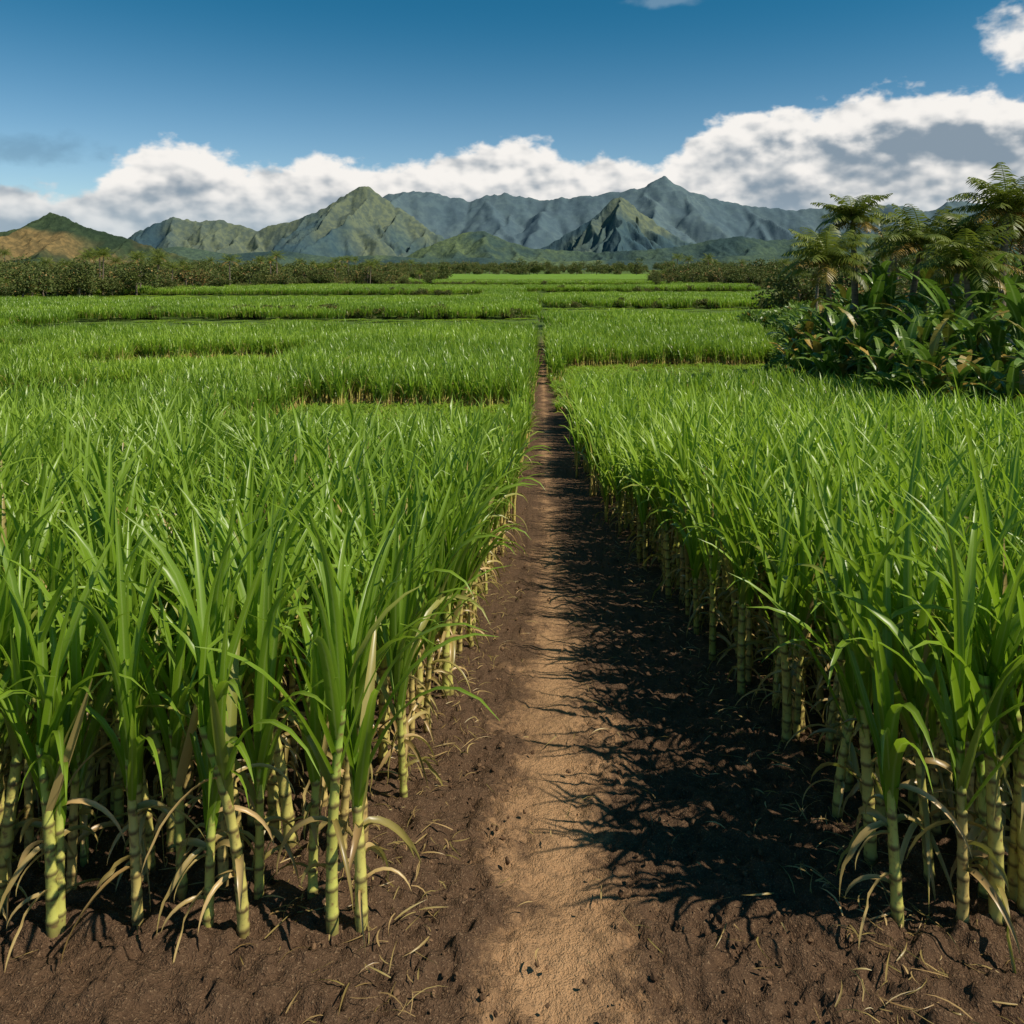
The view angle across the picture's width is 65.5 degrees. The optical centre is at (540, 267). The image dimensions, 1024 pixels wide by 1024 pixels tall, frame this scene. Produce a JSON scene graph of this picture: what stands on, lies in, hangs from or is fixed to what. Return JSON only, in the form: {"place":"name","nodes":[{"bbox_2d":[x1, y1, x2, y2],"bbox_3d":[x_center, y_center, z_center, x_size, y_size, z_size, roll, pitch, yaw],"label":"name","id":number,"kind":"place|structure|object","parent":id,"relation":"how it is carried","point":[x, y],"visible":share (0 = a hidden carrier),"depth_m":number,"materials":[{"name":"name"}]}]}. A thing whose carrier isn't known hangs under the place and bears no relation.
{"place":"outdoors","nodes":[
{"label":"outdoors","id":0,"kind":"place"},
{"bbox_2d":[0,213,231,270],"bbox_3d":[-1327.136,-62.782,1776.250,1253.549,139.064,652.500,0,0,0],"label":"hill","id":1,"kind":"structure","parent":0,"point":[57,237],"depth_m":1844.24,"materials":[{"name":"green plant"}]},
{"bbox_2d":[126,185,446,256],"bbox_3d":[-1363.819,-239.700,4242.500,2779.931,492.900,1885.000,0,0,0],"label":"mountain","id":2,"kind":"structure","parent":0,"point":[361,220],"depth_m":4472.64,"materials":[{"name":"green stone"}]},
{"bbox_2d":[0,319,1023,972],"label":"sugarcane field","id":3,"kind":"structure","parent":0,"point":[206,531],"depth_m":4.85,"materials":[{"name":"green plant"}]},
{"bbox_2d":[0,270,1023,1023],"bbox_3d":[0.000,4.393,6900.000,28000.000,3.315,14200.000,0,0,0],"label":"ground","id":4,"kind":"structure","parent":0,"point":[122,970],"depth_m":3.78,"materials":[{"name":"soil"}]},
{"bbox_2d":[0,278,773,332],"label":"distant sugarcane","id":5,"kind":"object","parent":4,"relation":"on","point":[499,297],"visible":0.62,"depth_m":109.92,"materials":[{"name":"green plant"}]},
{"bbox_2d":[0,508,996,1023],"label":"soil clods","id":6,"kind":"object","parent":4,"relation":"on","point":[706,932],"visible":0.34,"depth_m":3.85,"materials":[{"name":"brown soil"}]},
{"bbox_2d":[0,246,1023,309],"bbox_3d":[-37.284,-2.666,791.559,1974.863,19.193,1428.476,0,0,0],"label":"tree line","id":7,"kind":"object","parent":4,"relation":"on","point":[17,277],"visible":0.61,"depth_m":221.30,"materials":[{"name":"green plant"}]},
{"bbox_2d":[10,541,1023,1023],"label":"dry leaf litter","id":8,"kind":"object","parent":4,"relation":"on","point":[802,809],"visible":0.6,"depth_m":3.68,"materials":[{"name":"dry leaf"}]},
{"bbox_2d":[770,336,798,360],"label":"banana plant","id":9,"kind":"object","parent":4,"relation":"on","point":[789,354],"visible":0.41,"depth_m":39.97,"materials":[{"name":"green plant"}]},
{"bbox_2d":[766,297,822,349],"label":"banana plant","id":10,"kind":"object","parent":4,"relation":"on","point":[808,326],"visible":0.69,"depth_m":40.92,"materials":[{"name":"green plant"}]},
{"bbox_2d":[775,330,830,376],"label":"banana plant","id":11,"kind":"object","parent":4,"relation":"on","point":[805,363],"visible":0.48,"depth_m":35.09,"materials":[{"name":"green plant"}]},
{"bbox_2d":[802,238,833,311],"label":"palm tree","id":12,"kind":"object","parent":4,"relation":"on","point":[816,294],"visible":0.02,"depth_m":65.88,"materials":[{"name":"plant"}]},
{"bbox_2d":[797,304,839,355],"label":"banana plant","id":13,"kind":"object","parent":4,"relation":"on","point":[821,321],"visible":0.32,"depth_m":36.99,"materials":[{"name":"green plant"}]},
{"bbox_2d":[776,224,870,373],"bbox_3d":[12.128,1.963,34.391,3.963,7.845,4.571,0,0,33],"label":"palm tree","id":14,"kind":"object","parent":4,"relation":"on","point":[826,252],"visible":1,"depth_m":34.23,"materials":[{"name":"green plant"}]},
{"bbox_2d":[793,328,855,379],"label":"banana plant","id":15,"kind":"object","parent":4,"relation":"on","point":[816,346],"visible":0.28,"depth_m":33.16,"materials":[{"name":"green plant"}]},
{"bbox_2d":[793,304,865,381],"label":"banana plant","id":16,"kind":"object","parent":4,"relation":"on","point":[830,360],"visible":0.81,"depth_m":30.49,"materials":[{"name":"green plant"}]},
{"bbox_2d":[821,281,859,308],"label":"banana plant","id":17,"kind":"object","parent":4,"relation":"on","point":[842,292],"visible":0.15,"depth_m":41.42,"materials":[{"name":"green plant"}]},
{"bbox_2d":[812,296,884,375],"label":"banana plant","id":18,"kind":"object","parent":4,"relation":"on","point":[849,323],"visible":0.14,"depth_m":34.00,"materials":[{"name":"green plant"}]},
{"bbox_2d":[810,193,892,361],"bbox_3d":[14.470,1.195,36.951,3.469,9.402,3.530,0,0,44],"label":"palm tree","id":19,"kind":"object","parent":4,"relation":"on","point":[851,215],"visible":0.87,"depth_m":36.42,"materials":[{"name":"green plant"}]},
{"bbox_2d":[820,307,900,380],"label":"banana plant","id":20,"kind":"object","parent":4,"relation":"on","point":[861,338],"visible":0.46,"depth_m":28.34,"materials":[{"name":"green plant"}]},
{"bbox_2d":[819,273,905,380],"bbox_3d":[13.154,2.827,32.126,3.664,5.256,3.535,0,0,-23],"label":"banana plant","id":21,"kind":"object","parent":4,"relation":"on","point":[878,290],"visible":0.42,"depth_m":31.25,"materials":[{"name":"green plant"}]},
{"bbox_2d":[834,290,907,332],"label":"banana plant","id":22,"kind":"object","parent":4,"relation":"on","point":[863,299],"visible":0.17,"depth_m":36.72,"materials":[{"name":"green plant"}]},
{"bbox_2d":[734,291,1017,408],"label":"tropical shrubs","id":23,"kind":"object","parent":4,"relation":"on","point":[770,317],"visible":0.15,"depth_m":49.52,"materials":[{"name":"green plant"}]},
{"bbox_2d":[842,260,910,336],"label":"banana plant","id":24,"kind":"object","parent":4,"relation":"on","point":[872,281],"visible":0.16,"depth_m":42.50,"materials":[{"name":"green plant"}]},
{"bbox_2d":[847,336,919,391],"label":"banana plant","id":25,"kind":"object","parent":4,"relation":"on","point":[878,364],"visible":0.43,"depth_m":26.50,"materials":[{"name":"green plant"}]},
{"bbox_2d":[870,228,916,275],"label":"palm tree","id":26,"kind":"object","parent":4,"relation":"on","point":[876,239],"visible":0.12,"depth_m":51.79,"materials":[{"name":"green plant"}]},
{"bbox_2d":[854,316,943,395],"bbox_3d":[10.921,3.331,24.375,2.537,3.639,2.447,0,0,21],"label":"banana plant","id":27,"kind":"object","parent":4,"relation":"on","point":[912,332],"visible":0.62,"depth_m":24.59,"materials":[{"name":"green plant"}]},
{"bbox_2d":[863,307,936,371],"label":"banana plant","id":28,"kind":"object","parent":4,"relation":"on","point":[888,324],"visible":0.29,"depth_m":29.23,"materials":[{"name":"green plant"}]},
{"bbox_2d":[855,258,945,340],"bbox_3d":[15.471,2.549,34.246,4.228,6.064,4.079,0,0,-36],"label":"banana plant","id":29,"kind":"object","parent":4,"relation":"on","point":[878,270],"visible":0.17,"depth_m":34.92,"materials":[{"name":"green plant"}]},
{"bbox_2d":[863,300,944,375],"bbox_3d":[13.089,3.215,27.718,2.710,4.163,2.902,0,0,-45],"label":"banana plant","id":30,"kind":"object","parent":4,"relation":"on","point":[924,327],"visible":0.41,"depth_m":27.54,"materials":[{"name":"green plant"}]},
{"bbox_2d":[884,284,951,348],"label":"banana plant","id":31,"kind":"object","parent":4,"relation":"on","point":[920,301],"visible":0.21,"depth_m":32.86,"materials":[{"name":"green plant"}]},
{"bbox_2d":[883,257,961,317],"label":"banana plant","id":32,"kind":"object","parent":4,"relation":"on","point":[919,285],"visible":0.12,"depth_m":38.83,"materials":[{"name":"green plant"}]},
{"bbox_2d":[864,203,987,323],"bbox_3d":[16.933,1.542,34.605,5.103,8.759,4.424,0,0,8],"label":"palm tree","id":33,"kind":"object","parent":4,"relation":"on","point":[907,245],"visible":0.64,"depth_m":34.55,"materials":[{"name":"green plant"}]},
{"bbox_2d":[889,318,978,399],"bbox_3d":[11.290,3.262,22.756,2.269,3.574,2.886,0,0,29],"label":"banana plant","id":34,"kind":"object","parent":4,"relation":"on","point":[932,380],"visible":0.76,"depth_m":22.61,"materials":[{"name":"green plant"}]},
{"bbox_2d":[900,286,997,351],"bbox_3d":[16.066,3.066,30.619,3.063,4.706,3.281,0,0,-18],"label":"banana plant","id":35,"kind":"object","parent":4,"relation":"on","point":[955,290],"visible":0.08,"depth_m":30.81,"materials":[{"name":"green plant"}]},
{"bbox_2d":[908,265,997,328],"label":"banana plant","id":36,"kind":"object","parent":4,"relation":"on","point":[946,291],"visible":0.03,"depth_m":36.68,"materials":[{"name":"green plant"}]},
{"bbox_2d":[915,209,1009,345],"bbox_3d":[16.967,1.666,31.738,3.642,8.154,3.650,0,0,-25],"label":"palm tree","id":37,"kind":"object","parent":4,"relation":"on","point":[950,231],"visible":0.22,"depth_m":31.67,"materials":[{"name":"green plant"}]},
{"bbox_2d":[902,221,1023,350],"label":"palm tree","id":38,"kind":"object","parent":4,"relation":"on","point":[955,262],"visible":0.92,"depth_m":28.08,"materials":[{"name":"green plant"}]},
{"bbox_2d":[935,213,991,283],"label":"palm tree","id":39,"kind":"object","parent":4,"relation":"on","point":[969,228],"visible":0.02,"depth_m":50.59,"materials":[{"name":"green plant"}]},
{"bbox_2d":[913,350,1013,404],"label":"banana plant","id":40,"kind":"object","parent":4,"relation":"on","point":[961,371],"visible":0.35,"depth_m":21.72,"materials":[{"name":"green plant"}]},
{"bbox_2d":[910,273,1018,396],"bbox_3d":[13.697,2.675,25.170,3.399,5.054,3.524,0,0,8],"label":"banana plant","id":41,"kind":"object","parent":4,"relation":"on","point":[949,335],"visible":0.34,"depth_m":25.47,"materials":[{"name":"green plant"}]},
{"bbox_2d":[930,307,1009,395],"bbox_3d":[13.271,3.132,24.121,2.776,3.982,2.592,0,0,20],"label":"banana plant","id":42,"kind":"object","parent":4,"relation":"on","point":[970,343],"visible":0.49,"depth_m":24.08,"materials":[{"name":"green plant"}]},
{"bbox_2d":[931,243,1016,301],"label":"banana plant","id":43,"kind":"object","parent":4,"relation":"on","point":[972,289],"visible":0.06,"depth_m":41.66,"materials":[{"name":"green plant"}]},
{"bbox_2d":[935,248,1023,351],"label":"banana plant","id":44,"kind":"object","parent":4,"relation":"on","point":[987,299],"visible":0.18,"depth_m":28.36,"materials":[{"name":"green plant"}]},
{"bbox_2d":[946,162,1023,315],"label":"palm tree","id":45,"kind":"object","parent":4,"relation":"on","point":[1007,202],"visible":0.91,"depth_m":30.10,"materials":[{"name":"green plant"}]},
{"bbox_2d":[950,312,1019,397],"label":"banana plant","id":46,"kind":"object","parent":4,"relation":"on","point":[995,334],"visible":0.58,"depth_m":23.61,"materials":[{"name":"green plant"}]},
{"bbox_2d":[955,358,1023,402],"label":"banana plant","id":47,"kind":"object","parent":4,"relation":"on","point":[984,376],"visible":0.39,"depth_m":20.83,"materials":[{"name":"green plant"}]},
{"bbox_2d":[960,292,1023,353],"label":"banana plant","id":48,"kind":"object","parent":4,"relation":"on","point":[1000,304],"visible":0.08,"depth_m":27.51,"materials":[{"name":"green plant"}]},
{"bbox_2d":[963,360,1023,415],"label":"banana plant","id":49,"kind":"object","parent":4,"relation":"on","point":[1014,385],"visible":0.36,"depth_m":20.36,"materials":[{"name":"green plant"}]},
{"bbox_2d":[963,283,1023,298],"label":"banana plant","id":50,"kind":"object","parent":4,"relation":"on","point":[1021,285],"visible":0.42,"depth_m":26.45,"materials":[{"name":"green plant"}]},
{"bbox_2d":[973,276,1023,382],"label":"banana plant","id":51,"kind":"object","parent":4,"relation":"on","point":[1014,301],"visible":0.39,"depth_m":23.16,"materials":[{"name":"green plant"}]},
{"bbox_2d":[982,252,1023,306],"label":"banana plant","id":52,"kind":"object","parent":4,"relation":"on","point":[1016,279],"visible":0.07,"depth_m":34.82,"materials":[{"name":"green plant"}]},
{"bbox_2d":[983,209,1023,270],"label":"palm tree","id":53,"kind":"object","parent":4,"relation":"on","point":[1020,244],"visible":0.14,"depth_m":31.84,"materials":[{"name":"green plant"}]},
{"bbox_2d":[999,318,1023,369],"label":"banana plant","id":54,"kind":"object","parent":4,"relation":"on","point":[1018,361],"visible":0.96,"depth_m":20.57,"materials":[{"name":"green plant"}]},
{"bbox_2d":[0,0,1023,237],"label":"sky","id":55,"kind":"structure","parent":0,"point":[122,118],"materials":[{"name":"blue"}]},
{"bbox_2d":[399,274,753,279],"bbox_3d":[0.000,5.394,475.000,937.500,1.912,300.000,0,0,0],"label":"distant field","id":56,"kind":"structure","parent":0,"point":[550,276],"depth_m":439.13,"materials":[{"name":"green plant"}]},
{"bbox_2d":[162,246,1020,269],"bbox_3d":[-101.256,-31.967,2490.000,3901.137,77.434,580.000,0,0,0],"label":"foothills","id":57,"kind":"structure","parent":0,"point":[193,254],"depth_m":2570.34,"materials":[{"name":"green plant"}]},
{"bbox_2d":[541,197,694,252],"bbox_3d":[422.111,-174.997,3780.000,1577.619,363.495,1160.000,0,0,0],"label":"mountain","id":58,"kind":"structure","parent":0,"point":[618,224],"depth_m":3855.45,"materials":[{"name":"green stone"}]},
{"bbox_2d":[383,176,992,248],"bbox_3d":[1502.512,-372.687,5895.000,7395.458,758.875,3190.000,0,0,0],"label":"mountain range","id":59,"kind":"structure","parent":0,"point":[669,206],"depth_m":6288.19,"materials":[{"name":"grey stone"}]},
{"bbox_2d":[407,231,1022,261],"bbox_3d":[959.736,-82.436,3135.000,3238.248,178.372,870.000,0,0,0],"label":"foothills","id":60,"kind":"structure","parent":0,"point":[483,244],"depth_m":3241.96,"materials":[{"name":"green plant"}]}
]}

